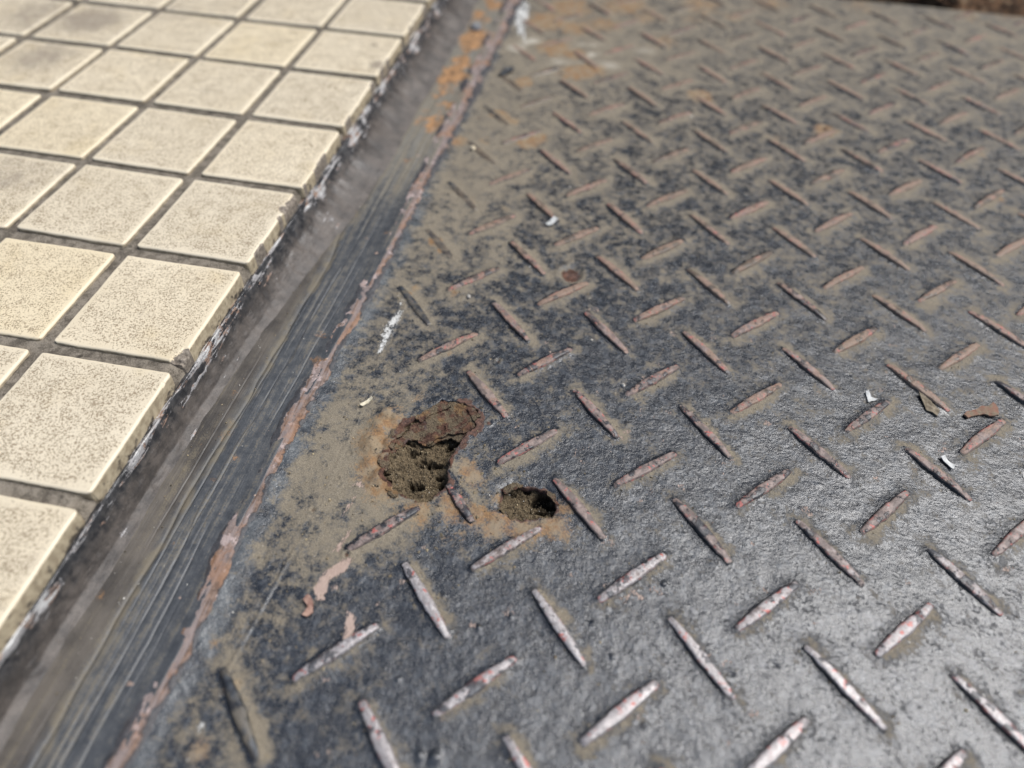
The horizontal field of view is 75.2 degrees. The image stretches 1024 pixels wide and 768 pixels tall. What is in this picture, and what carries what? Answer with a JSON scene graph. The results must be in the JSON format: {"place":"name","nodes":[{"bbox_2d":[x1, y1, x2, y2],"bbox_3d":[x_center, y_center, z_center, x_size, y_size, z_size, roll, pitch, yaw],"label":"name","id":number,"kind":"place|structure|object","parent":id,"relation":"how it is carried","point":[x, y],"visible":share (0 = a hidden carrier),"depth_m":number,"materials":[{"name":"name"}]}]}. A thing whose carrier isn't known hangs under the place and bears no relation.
{"place":"outdoors","nodes":[
{"label":"outdoors","id":0,"kind":"place"},
{"bbox_2d":[383,420,555,521],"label":"soil","id":1,"kind":"structure","parent":0,"point":[406,453],"depth_m":0.22,"materials":[{"name":"brown soil"}]},
{"label":"ground","id":2,"kind":"structure","parent":0,"visible":0},
{"bbox_2d":[0,0,435,654],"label":"tiled floor","id":3,"kind":"structure","parent":2,"relation":"on","point":[164,164],"depth_m":0.27,"materials":[{"name":"tile"}]},
{"bbox_2d":[0,0,523,767],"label":"edge strip","id":4,"kind":"object","parent":2,"relation":"on","point":[126,660],"visible":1,"depth_m":0.21,"materials":[{"name":"paint"}]},
{"bbox_2d":[0,0,479,751],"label":"painted riser","id":5,"kind":"object","parent":4,"relation":"on","point":[336,198],"visible":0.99,"depth_m":0.24,"materials":[{"name":"paint"}]},
{"bbox_2d":[471,22,481,30],"bbox_3d":[-0.023,-0.228,0.425,0.008,0.005,0.008,37,58,25],"label":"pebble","id":6,"kind":"object","parent":4,"relation":"on","point":[476,26],"visible":1,"depth_m":0.42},
{"bbox_2d":[131,0,1023,767],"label":"checkered plate","id":7,"kind":"object","parent":2,"relation":"on","point":[465,670],"visible":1,"depth_m":0.23,"materials":[{"name":"paint"}]},
{"bbox_2d":[302,594,312,616],"bbox_3d":[-0.057,0.062,0.185,0.004,0.002,0.006,9,51,6],"label":"paint flake","id":8,"kind":"object","parent":7,"relation":"on","point":[308,600],"visible":1,"depth_m":0.18,"materials":[{"name":"pink paint"}]},
{"bbox_2d":[360,396,372,405],"bbox_3d":[-0.051,0.006,0.231,0.003,0.001,0.005,9,51,6],"label":"wood splinter","id":9,"kind":"object","parent":7,"relation":"on","point":[366,402],"visible":1,"depth_m":0.23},
{"bbox_2d":[498,66,514,75],"bbox_3d":[-0.003,-0.182,0.388,0.013,0.004,0.004,-36,60,-27],"label":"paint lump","id":10,"kind":"object","parent":7,"relation":"on","point":[506,71],"visible":1,"depth_m":0.39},
{"bbox_2d":[15,1,1023,767],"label":"grit","id":11,"kind":"object","parent":7,"relation":"on","point":[519,457],"visible":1,"depth_m":0.21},
{"bbox_2d":[546,216,557,225],"bbox_3d":[0.018,-0.073,0.298,0.005,0.002,0.006,9,51,6],"label":"paper scrap","id":12,"kind":"object","parent":7,"relation":"on","point":[553,219],"visible":1,"depth_m":0.30,"materials":[{"name":"white paper"}]},
{"bbox_2d":[866,390,877,401],"bbox_3d":[0.129,0.005,0.238,0.004,0.001,0.006,9,51,6],"label":"paper scrap","id":13,"kind":"object","parent":7,"relation":"on","point":[869,397],"visible":1,"depth_m":0.24,"materials":[{"name":"white paper"}]},
{"bbox_2d":[918,392,939,415],"bbox_3d":[0.149,0.007,0.237,0.006,0.001,0.010,9,51,6],"label":"leaf scrap","id":14,"kind":"object","parent":7,"relation":"on","point":[929,406],"visible":1,"depth_m":0.24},
{"bbox_2d":[941,455,954,468],"bbox_3d":[0.145,0.026,0.221,0.004,0.001,0.005,9,51,6],"label":"paper scrap","id":15,"kind":"object","parent":7,"relation":"on","point":[947,462],"visible":1,"depth_m":0.22,"materials":[{"name":"white paper"}]},
{"bbox_2d":[963,402,998,417],"bbox_3d":[0.166,0.009,0.235,0.012,0.002,0.008,9,51,6],"label":"rust flake","id":16,"kind":"object","parent":7,"relation":"on","point":[991,410],"visible":1,"depth_m":0.23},
{"bbox_2d":[858,0,1023,16],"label":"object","id":17,"kind":"object","parent":2,"relation":"on","point":[1009,7],"visible":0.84,"depth_m":0.47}
]}

